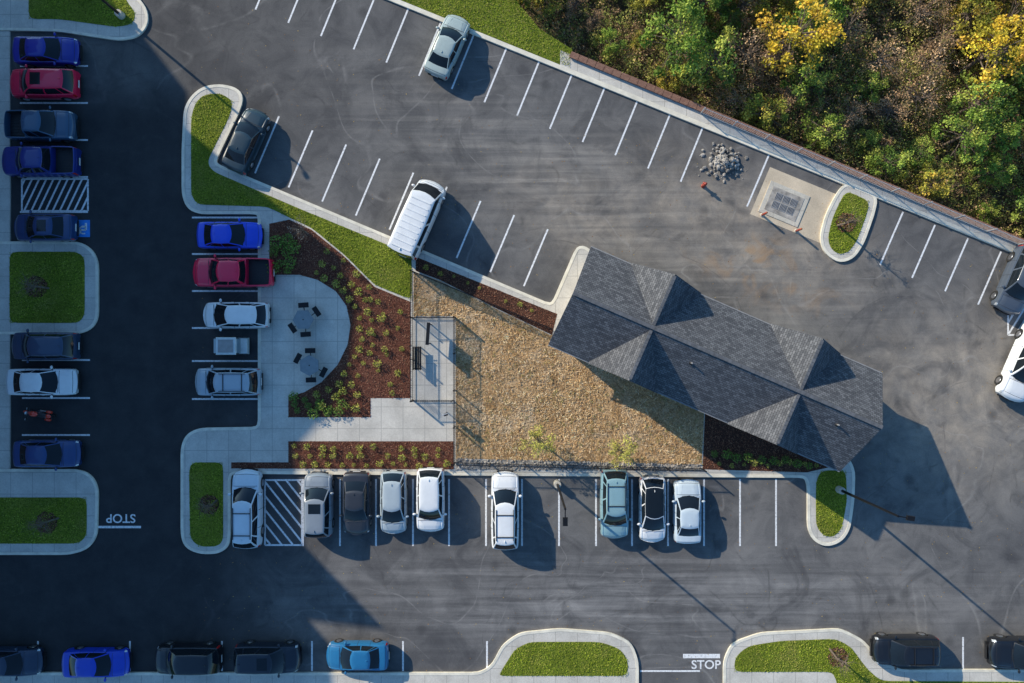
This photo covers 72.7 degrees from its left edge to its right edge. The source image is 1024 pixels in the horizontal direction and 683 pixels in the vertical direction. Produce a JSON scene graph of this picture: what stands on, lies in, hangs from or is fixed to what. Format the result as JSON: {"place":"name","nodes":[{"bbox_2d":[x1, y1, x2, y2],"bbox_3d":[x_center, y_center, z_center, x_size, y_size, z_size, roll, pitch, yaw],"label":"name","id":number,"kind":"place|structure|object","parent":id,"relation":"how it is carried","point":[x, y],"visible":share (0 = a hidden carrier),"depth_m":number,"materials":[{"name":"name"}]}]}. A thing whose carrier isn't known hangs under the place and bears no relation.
{"place":"outdoors","nodes":[
{"label":"outdoors","id":0,"kind":"place"},
{"bbox_2d":[0,31,10,240],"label":"pavement","id":1,"kind":"structure","parent":0,"point":[5,106],"depth_m":47.87,"materials":[{"name":"concrete"}]},
{"bbox_2d":[0,334,10,468],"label":"pavement","id":2,"kind":"structure","parent":0,"point":[5,407],"depth_m":47.87,"materials":[{"name":"concrete"}]},
{"bbox_2d":[0,472,94,551],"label":"island pavement","id":3,"kind":"structure","parent":0,"point":[46,484],"depth_m":47.87,"materials":[{"name":"concrete"}]},
{"bbox_2d":[0,497,86,543],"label":"lawn","id":4,"kind":"structure","parent":3,"relation":"on","point":[71,538],"depth_m":47.86,"materials":[{"name":"green plant"}]},
{"bbox_2d":[0,244,94,331],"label":"island pavement","id":5,"kind":"structure","parent":0,"point":[83,323],"depth_m":47.87,"materials":[{"name":"concrete"}]},
{"bbox_2d":[9,251,84,322],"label":"lawn","id":6,"kind":"structure","parent":5,"relation":"on","point":[18,309],"depth_m":47.86,"materials":[{"name":"green plant"}]},
{"bbox_2d":[0,0,144,36],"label":"island pavement","id":7,"kind":"structure","parent":0,"point":[14,13],"depth_m":47.87,"materials":[{"name":"concrete"}]},
{"bbox_2d":[29,0,134,25],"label":"lawn","id":8,"kind":"structure","parent":7,"relation":"on","point":[87,5],"depth_m":47.86,"materials":[{"name":"green plant"}]},
{"bbox_2d":[0,632,635,682],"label":"bottom pavement","id":9,"kind":"structure","parent":0,"point":[492,675],"depth_m":47.87,"materials":[{"name":"concrete"}]},
{"bbox_2d":[500,641,627,676],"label":"lawn","id":10,"kind":"structure","parent":9,"relation":"on","point":[556,665],"depth_m":47.86,"materials":[{"name":"green plant"}]},
{"bbox_2d":[401,0,571,66],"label":"lawn","id":11,"kind":"structure","parent":0,"point":[513,30],"depth_m":47.88,"materials":[{"name":"green plant"}]},
{"bbox_2d":[0,0,1023,682],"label":"asphalt parking lot","id":12,"kind":"structure","parent":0,"point":[942,448],"depth_m":48.00,"materials":[{"name":"grey asphalt"}]},
{"bbox_2d":[0,644,45,680],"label":"parked car","id":13,"kind":"object","parent":12,"relation":"on","point":[30,660],"visible":1,"depth_m":47.03,"materials":[{"name":"paint"}]},
{"bbox_2d":[4,106,79,142],"bbox_3d":[-31.951,-14.660,47.055,4.653,1.911,2.407,0,90,0],"label":"pickup truck","id":14,"kind":"object","parent":12,"relation":"on","point":[30,126],"visible":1,"depth_m":46.88,"materials":[{"name":"paint"}]},
{"bbox_2d":[2,142,82,177],"bbox_3d":[-32.015,-12.234,47.055,5.220,1.911,2.407,0,90,0],"label":"pickup truck","id":15,"kind":"object","parent":12,"relation":"on","point":[21,161],"visible":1,"depth_m":46.88,"materials":[{"name":"paint"}]},
{"bbox_2d":[6,365,80,398],"bbox_3d":[-31.912,2.744,47.240,4.774,1.481,2.257,0,90,0],"label":"parked car","id":16,"kind":"object","parent":12,"relation":"on","point":[51,380],"visible":1,"depth_m":46.93,"materials":[{"name":"paint"}]},
{"bbox_2d":[10,64,81,100],"bbox_3d":[-31.798,-17.521,47.120,4.678,1.781,2.327,0,90,0],"label":"parked suv","id":17,"kind":"object","parent":12,"relation":"on","point":[26,84],"visible":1,"depth_m":46.71,"materials":[{"name":"paint"}]},
{"bbox_2d":[14,210,78,242],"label":"parked car","id":18,"kind":"object","parent":12,"relation":"on","point":[30,228],"visible":1,"depth_m":46.93,"materials":[{"name":"paint"}]},
{"bbox_2d":[12,32,81,67],"bbox_3d":[-31.641,-19.749,47.240,4.440,1.481,2.257,0,90,0],"label":"parked car","id":19,"kind":"object","parent":12,"relation":"on","point":[36,52],"visible":1,"depth_m":46.95,"materials":[{"name":"paint"}]},
{"bbox_2d":[12,329,81,362],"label":"parked suv","id":20,"kind":"object","parent":12,"relation":"on","point":[27,345],"visible":1,"depth_m":46.62,"materials":[{"name":"paint"}]},
{"bbox_2d":[13,438,83,470],"bbox_3d":[-31.573,7.622,47.240,4.535,1.481,2.257,0,90,0],"label":"parked car","id":21,"kind":"object","parent":12,"relation":"on","point":[55,452],"visible":1,"depth_m":46.94,"materials":[{"name":"paint"}]},
{"bbox_2d":[0,469,98,554],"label":"kerb","id":22,"kind":"structure","parent":12,"relation":"on","point":[94,482],"depth_m":47.85,"materials":[{"name":"grey concrete"}]},
{"bbox_2d":[0,241,98,333],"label":"kerb","id":23,"kind":"structure","parent":12,"relation":"on","point":[94,322],"depth_m":47.85,"materials":[{"name":"grey concrete"}]},
{"bbox_2d":[0,0,148,40],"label":"kerb","id":24,"kind":"structure","parent":12,"relation":"on","point":[141,31],"depth_m":47.85,"materials":[{"name":"grey concrete"}]},
{"bbox_2d":[62,645,131,681],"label":"parked car","id":25,"kind":"object","parent":12,"relation":"on","point":[83,661],"visible":1,"depth_m":46.95,"materials":[{"name":"paint"}]},
{"bbox_2d":[155,641,223,678],"bbox_3d":[-22.008,21.572,47.120,4.535,1.781,2.327,0,90,0],"label":"parked suv","id":26,"kind":"object","parent":12,"relation":"on","point":[172,658],"visible":1,"depth_m":46.69,"materials":[{"name":"paint"}]},
{"bbox_2d":[195,365,262,398],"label":"parked suv","id":27,"kind":"object","parent":12,"relation":"on","point":[211,381],"visible":1,"depth_m":46.57,"materials":[{"name":"paint"}]},
{"bbox_2d":[197,218,263,250],"bbox_3d":[-19.175,-7.215,47.240,4.440,1.481,2.257,0,90,0],"label":"parked car","id":28,"kind":"object","parent":12,"relation":"on","point":[239,235],"visible":1,"depth_m":46.93,"materials":[{"name":"paint"}]},
{"bbox_2d":[214,337,249,354],"bbox_3d":[-19.111,0.303,47.038,2.330,1.925,1.220,0,90,0],"label":"golf cart","id":29,"kind":"object","parent":12,"relation":"on","point":[229,345],"visible":1,"depth_m":46.13,"materials":[{"name":"paint"}]},
{"bbox_2d":[193,254,275,289],"bbox_3d":[-18.939,-4.685,47.055,5.504,1.911,2.407,0,90,0],"label":"pickup truck","id":30,"kind":"object","parent":12,"relation":"on","point":[215,272],"visible":1,"depth_m":46.86,"materials":[{"name":"paint"}]},
{"bbox_2d":[203,299,270,330],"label":"parked car","id":31,"kind":"object","parent":12,"relation":"on","point":[220,314],"visible":1,"depth_m":46.76,"materials":[{"name":"paint"}]},
{"bbox_2d":[227,468,264,548],"bbox_3d":[-18.001,11.362,47.119,2.327,1.783,5.395,0,90,0],"label":"parked suv","id":32,"kind":"object","parent":12,"relation":"on","point":[248,526],"visible":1,"depth_m":46.67,"materials":[{"name":"paint"}]},
{"bbox_2d":[221,108,270,175],"bbox_3d":[-18.090,-13.650,47.240,2.257,1.481,4.535,23,90,0],"label":"parked car","id":33,"kind":"object","parent":12,"relation":"on","point":[253,127],"visible":1,"depth_m":46.94,"materials":[{"name":"paint"}]},
{"bbox_2d":[233,640,301,677],"bbox_3d":[-16.611,21.504,47.120,4.535,1.781,2.327,0,90,0],"label":"parked suv","id":34,"kind":"object","parent":12,"relation":"on","point":[251,657],"visible":1,"depth_m":46.69,"materials":[{"name":"paint"}]},
{"bbox_2d":[299,471,334,537],"bbox_3d":[-13.166,11.108,47.120,2.327,1.781,4.440,0,90,0],"label":"parked suv","id":35,"kind":"object","parent":12,"relation":"on","point":[318,504],"visible":1,"depth_m":46.64,"materials":[{"name":"paint"}]},
{"bbox_2d":[37,628,638,682],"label":"kerb","id":36,"kind":"structure","parent":12,"relation":"on","point":[492,664],"depth_m":47.85,"materials":[{"name":"grey concrete"}]},
{"bbox_2d":[339,471,371,534],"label":"parked car","id":37,"kind":"object","parent":12,"relation":"on","point":[357,515],"visible":1,"depth_m":46.93,"materials":[{"name":"paint"}]},
{"bbox_2d":[326,638,389,674],"bbox_3d":[-10.499,21.375,47.240,4.297,1.481,2.257,0,90,0],"label":"parked car","id":38,"kind":"object","parent":12,"relation":"on","point":[345,655],"visible":1,"depth_m":46.94,"materials":[{"name":"paint"}]},
{"bbox_2d":[376,470,408,533],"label":"parked suv","id":39,"kind":"object","parent":12,"relation":"on","point":[393,516],"visible":1,"depth_m":46.78,"materials":[{"name":"paint"}]},
{"bbox_2d":[387,179,445,259],"bbox_3d":[-6.358,-8.318,46.755,2.447,2.511,5.540,23,90,0],"label":"passenger van","id":40,"kind":"object","parent":12,"relation":"on","point":[417,218],"visible":1,"depth_m":45.57,"materials":[{"name":"paint"}]},
{"bbox_2d":[413,467,446,531],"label":"parked suv","id":41,"kind":"object","parent":12,"relation":"on","point":[430,513],"visible":1,"depth_m":46.58,"materials":[{"name":"paint"}]},
{"bbox_2d":[424,15,469,80],"bbox_3d":[-4.404,-20.086,47.240,2.257,1.481,4.392,23,90,0],"label":"parked car","id":42,"kind":"object","parent":12,"relation":"on","point":[447,45],"visible":1,"depth_m":46.93,"materials":[{"name":"paint"}]},
{"bbox_2d":[488,470,521,549],"bbox_3d":[-0.471,11.473,47.119,2.327,1.783,5.347,0,90,0],"label":"parked suv","id":43,"kind":"object","parent":12,"relation":"on","point":[504,495],"visible":1,"depth_m":46.56,"materials":[{"name":"paint"}]},
{"bbox_2d":[181,84,854,553],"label":"kerb","id":44,"kind":"structure","parent":12,"relation":"on","point":[257,214],"depth_m":47.85,"materials":[{"name":"grey concrete"}]},
{"bbox_2d":[20,0,1023,671],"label":"painted parking markings","id":45,"kind":"object","parent":12,"relation":"on","point":[84,228],"visible":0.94,"depth_m":47.99,"materials":[{"name":"paint"}]},
{"bbox_2d":[598,468,632,538],"bbox_3d":[6.954,11.037,47.119,2.327,1.783,4.774,0,90,0],"label":"parked suv","id":46,"kind":"object","parent":12,"relation":"on","point":[614,519],"visible":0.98,"depth_m":46.59,"materials":[{"name":"paint"}]},
{"bbox_2d":[637,475,669,541],"bbox_3d":[9.547,11.406,47.215,2.207,1.531,4.540,0,90,0],"label":"parked car","id":47,"kind":"object","parent":12,"relation":"on","point":[651,523],"visible":1,"depth_m":46.78,"materials":[{"name":"paint"}]},
{"bbox_2d":[672,478,704,543],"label":"parked car","id":48,"kind":"object","parent":12,"relation":"on","point":[686,524],"visible":1,"depth_m":46.93,"materials":[{"name":"paint"}]},
{"bbox_2d":[388,0,1013,252],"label":"kerb","id":49,"kind":"structure","parent":12,"relation":"on","point":[712,129],"depth_m":47.85,"materials":[{"name":"grey concrete"}]},
{"bbox_2d":[700,142,747,182],"bbox_3d":[14.411,-12.388,47.706,3.163,0.735,2.490,27,90,0],"label":"rubble pile","id":50,"kind":"object","parent":12,"relation":"on","point":[722,161],"visible":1,"depth_m":47.75,"materials":[{"name":"stone"}]},
{"bbox_2d":[750,167,834,242],"bbox_3d":[19.514,-9.430,47.994,5.228,0.001,3.535,23,90,0],"label":"concrete apron","id":51,"kind":"object","parent":12,"relation":"on","point":[812,217],"visible":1,"depth_m":47.99,"materials":[{"name":"beige concrete"}]},
{"bbox_2d":[759,180,809,226],"bbox_3d":[18.768,-9.488,47.946,2.900,0.099,2.300,22,90,0],"label":"concrete pad","id":52,"kind":"object","parent":51,"relation":"on","point":[783,203],"visible":1,"depth_m":47.92,"materials":[{"name":"concrete"}]},
{"bbox_2d":[723,628,1023,682],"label":"kerb","id":53,"kind":"structure","parent":12,"relation":"on","point":[734,643],"depth_m":47.85,"materials":[{"name":"grey concrete"}]},
{"bbox_2d":[870,632,940,669],"bbox_3d":[26.738,20.964,47.119,4.535,1.783,2.327,0,90,0],"label":"parked suv","id":54,"kind":"object","parent":12,"relation":"on","point":[920,649],"visible":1,"depth_m":46.73,"materials":[{"name":"paint"}]},
{"bbox_2d":[984,634,1023,673],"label":"pickup truck","id":55,"kind":"object","parent":12,"relation":"on","point":[1002,651],"visible":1,"depth_m":46.89,"materials":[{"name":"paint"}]},
{"bbox_2d":[989,245,1023,314],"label":"parked suv","id":56,"kind":"object","parent":12,"relation":"on","point":[1007,297],"visible":1,"depth_m":46.95,"materials":[{"name":"paint"}]},
{"bbox_2d":[994,323,1023,402],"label":"pickup truck","id":57,"kind":"object","parent":12,"relation":"on","point":[1009,382],"visible":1,"depth_m":46.96,"materials":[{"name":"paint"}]},
{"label":"walls","id":58,"kind":"object","parent":12,"relation":"on","visible":0},
{"bbox_2d":[548,247,882,470],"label":"roof","id":59,"kind":"structure","parent":58,"relation":"on","point":[736,396],"depth_m":43.49,"materials":[{"name":"tile"}]},
{"bbox_2d":[573,275,882,443],"bbox_3d":[13.179,1.139,42.506,20.590,0.150,6.880,24,90,0],"label":"ridge cap","id":60,"kind":"object","parent":59,"relation":"on","point":[732,361],"visible":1,"depth_m":42.43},
{"bbox_2d":[184,87,851,550],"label":"central pavement","id":61,"kind":"structure","parent":0,"point":[278,429],"depth_m":47.87,"materials":[{"name":"concrete"}]},
{"bbox_2d":[189,462,222,546],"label":"lawn","id":62,"kind":"structure","parent":61,"relation":"on","point":[210,489],"depth_m":47.86,"materials":[{"name":"green plant"}]},
{"bbox_2d":[190,93,411,298],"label":"lawn","id":63,"kind":"structure","parent":61,"relation":"on","point":[259,197],"depth_m":47.86,"materials":[{"name":"green plant"}]},
{"bbox_2d":[269,220,409,417],"bbox_3d":[-11.834,-1.587,47.864,9.729,0.001,13.593,0,90,0],"label":"mulch bed","id":64,"kind":"object","parent":61,"relation":"on","point":[389,359],"visible":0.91,"depth_m":47.86,"materials":[{"name":"brown wood"}]},
{"bbox_2d":[231,441,453,468],"bbox_3d":[-11.661,7.832,47.864,15.318,0.001,1.932,0,90,0],"label":"mulch bed","id":65,"kind":"object","parent":61,"relation":"on","point":[378,455],"visible":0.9,"depth_m":47.86,"materials":[{"name":"brown wood"}]},
{"bbox_2d":[416,258,556,334],"bbox_3d":[-1.808,-3.404,47.864,10.782,0.001,1.458,25,90,0],"label":"mulch bed","id":66,"kind":"object","parent":61,"relation":"on","point":[474,291],"visible":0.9,"depth_m":47.86,"materials":[{"name":"brown wood"}]},
{"bbox_2d":[415,259,556,333],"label":"mulch chips","id":67,"kind":"object","parent":66,"relation":"on","point":[515,315],"visible":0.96,"depth_m":47.84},
{"bbox_2d":[413,273,703,464],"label":"straw ground","id":68,"kind":"structure","parent":61,"relation":"on","point":[483,341],"depth_m":47.86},
{"bbox_2d":[455,459,701,471],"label":"gravel stones","id":69,"kind":"object","parent":61,"relation":"on","point":[593,464],"visible":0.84,"depth_m":47.82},
{"bbox_2d":[456,459,700,470],"bbox_3d":[4.588,8.521,47.863,16.905,0.001,0.828,0,90,0],"label":"gravel strip","id":70,"kind":"object","parent":61,"relation":"on","point":[491,467],"visible":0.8,"depth_m":47.86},
{"bbox_2d":[453,316,706,471],"bbox_3d":[2.323,7.152,47.240,20.006,1.260,8.616,32,90,0],"label":"metal fence","id":71,"kind":"object","parent":61,"relation":"on","point":[489,464],"visible":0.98,"depth_m":47.18,"materials":[{"name":"grey metal"}]},
{"bbox_2d":[703,414,827,471],"bbox_3d":[18.216,6.521,47.864,10.212,0.001,4.968,0,90,0],"label":"mulch bed","id":72,"kind":"object","parent":61,"relation":"on","point":[741,448],"visible":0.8,"depth_m":47.86,"materials":[{"name":"brown wood"}]},
{"bbox_2d":[816,470,846,536],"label":"lawn","id":73,"kind":"structure","parent":61,"relation":"on","point":[832,502],"depth_m":47.86,"materials":[{"name":"green plant"}]},
{"bbox_2d":[517,0,1023,237],"bbox_3d":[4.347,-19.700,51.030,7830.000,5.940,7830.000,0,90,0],"label":"ground","id":74,"kind":"structure","parent":0,"point":[871,116],"depth_m":50.88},
{"bbox_2d":[637,0,710,78],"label":"tree","id":75,"kind":"object","parent":74,"relation":"on","point":[687,44],"visible":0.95,"depth_m":46.14,"materials":[{"name":"green plant"}]},
{"bbox_2d":[678,25,742,89],"bbox_3d":[13.633,-19.267,48.094,4.488,5.830,4.473,-7,90,0],"label":"tree","id":76,"kind":"object","parent":74,"relation":"on","point":[722,70],"visible":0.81,"depth_m":46.81,"materials":[{"name":"green plant"}]},
{"bbox_2d":[716,19,777,79],"bbox_3d":[16.419,-20.071,48.716,4.062,4.578,3.693,-9,90,0],"label":"tree","id":77,"kind":"object","parent":74,"relation":"on","point":[748,53],"visible":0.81,"depth_m":48.04,"materials":[{"name":"brown plant"}]},
{"bbox_2d":[739,92,790,133],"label":"tree","id":78,"kind":"object","parent":74,"relation":"on","point":[765,114],"visible":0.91,"depth_m":48.30,"materials":[{"name":"green plant"}]},
{"bbox_2d":[519,0,1023,238],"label":"undergrowth","id":79,"kind":"object","parent":74,"relation":"on","point":[572,38],"visible":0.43,"depth_m":49.93,"materials":[{"name":"green plant"}]},
{"bbox_2d":[569,51,1023,244],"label":"retaining wall","id":80,"kind":"structure","parent":74,"relation":"on","point":[638,82],"depth_m":47.66,"materials":[{"name":"grey concrete"}]},
{"bbox_2d":[755,0,846,78],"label":"tree","id":81,"kind":"object","parent":74,"relation":"on","point":[825,34],"visible":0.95,"depth_m":45.53,"materials":[{"name":"yellow plant"}]},
{"bbox_2d":[777,51,835,105],"bbox_3d":[20.329,-18.518,48.842,3.571,4.330,3.583,-32,90,0],"label":"tree","id":82,"kind":"object","parent":74,"relation":"on","point":[810,79],"visible":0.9,"depth_m":48.06,"materials":[{"name":"green plant"}]},
{"bbox_2d":[771,0,850,60],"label":"tree","id":83,"kind":"object","parent":74,"relation":"on","point":[835,7],"visible":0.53,"depth_m":46.99,"materials":[{"name":"yellow plant"}]},
{"bbox_2d":[801,110,848,152],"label":"tree","id":84,"kind":"object","parent":74,"relation":"on","point":[831,121],"visible":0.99,"depth_m":48.52,"materials":[{"name":"green plant"}]},
{"bbox_2d":[849,64,891,103],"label":"tree","id":85,"kind":"object","parent":74,"relation":"on","point":[873,75],"visible":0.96,"depth_m":49.01,"materials":[{"name":"green plant"}]},
{"bbox_2d":[855,29,914,84],"bbox_3d":[25.680,-19.510,48.818,3.549,4.372,3.904,-15,90,0],"label":"tree","id":86,"kind":"object","parent":74,"relation":"on","point":[881,57],"visible":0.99,"depth_m":48.15,"materials":[{"name":"brown plant"}]},
{"bbox_2d":[863,145,913,182],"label":"tree","id":87,"kind":"object","parent":74,"relation":"on","point":[878,160],"visible":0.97,"depth_m":48.38,"materials":[{"name":"green plant"}]},
{"bbox_2d":[882,57,958,126],"bbox_3d":[28.654,-17.202,48.860,4.146,4.289,3.769,-37,90,0],"label":"tree","id":88,"kind":"object","parent":74,"relation":"on","point":[919,98],"visible":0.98,"depth_m":48.28,"materials":[{"name":"brown plant"}]},
{"bbox_2d":[894,0,955,35],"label":"tree","id":89,"kind":"object","parent":74,"relation":"on","point":[923,11],"visible":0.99,"depth_m":48.43,"materials":[{"name":"brown plant"}]},
{"bbox_2d":[893,27,967,86],"bbox_3d":[29.292,-19.410,48.818,3.944,4.373,3.586,-31,90,0],"label":"tree","id":90,"kind":"object","parent":74,"relation":"on","point":[934,63],"visible":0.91,"depth_m":48.19,"materials":[{"name":"brown plant"}]},
{"bbox_2d":[906,159,961,198],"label":"tree","id":91,"kind":"object","parent":74,"relation":"on","point":[941,188],"visible":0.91,"depth_m":48.02,"materials":[{"name":"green plant"}]},
{"bbox_2d":[930,104,996,163],"bbox_3d":[31.014,-14.142,48.429,3.697,5.156,4.442,-20,90,0],"label":"tree","id":92,"kind":"object","parent":74,"relation":"on","point":[979,142],"visible":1,"depth_m":47.18,"materials":[{"name":"green plant"}]},
{"bbox_2d":[942,0,1003,46],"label":"tree","id":93,"kind":"object","parent":74,"relation":"on","point":[969,5],"visible":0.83,"depth_m":47.56,"materials":[{"name":"green plant"}]},
{"bbox_2d":[946,70,1017,135],"bbox_3d":[32.020,-16.302,48.255,4.055,5.502,4.219,19,90,0],"label":"tree","id":94,"kind":"object","parent":74,"relation":"on","point":[985,101],"visible":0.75,"depth_m":46.93,"materials":[{"name":"green plant"}]},
{"bbox_2d":[950,14,1023,99],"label":"tree","id":95,"kind":"object","parent":74,"relation":"on","point":[999,51],"visible":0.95,"depth_m":46.35,"materials":[{"name":"yellow plant"}]},
{"bbox_2d":[964,151,1018,190],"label":"tree","id":96,"kind":"object","parent":74,"relation":"on","point":[995,168],"visible":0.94,"depth_m":48.33,"materials":[{"name":"green plant"}]},
{"bbox_2d":[961,98,1023,156],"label":"tree","id":97,"kind":"object","parent":74,"relation":"on","point":[1013,131],"visible":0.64,"depth_m":47.31,"materials":[{"name":"green plant"}]},
{"bbox_2d":[560,50,1016,247],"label":"pavement","id":98,"kind":"structure","parent":0,"point":[604,77],"depth_m":47.87,"materials":[{"name":"concrete"}]},
{"bbox_2d":[700,107,1023,244],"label":"guard fence","id":99,"kind":"object","parent":98,"relation":"on","point":[929,202],"visible":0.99,"depth_m":47.30,"materials":[{"name":"metal"}]},
{"bbox_2d":[823,187,873,258],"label":"island pavement","id":100,"kind":"structure","parent":0,"point":[865,196],"depth_m":47.87,"materials":[{"name":"concrete"}]},
{"bbox_2d":[829,193,867,253],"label":"lawn","id":101,"kind":"structure","parent":100,"relation":"on","point":[843,205],"depth_m":47.86,"materials":[{"name":"green plant"}]},
{"bbox_2d":[726,632,1023,682],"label":"bottom pavement","id":102,"kind":"structure","parent":0,"point":[879,671],"depth_m":47.87,"materials":[{"name":"concrete"}]},
{"bbox_2d":[734,639,1023,682],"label":"lawn","id":103,"kind":"structure","parent":102,"relation":"on","point":[790,668],"depth_m":47.86,"materials":[{"name":"green plant"}]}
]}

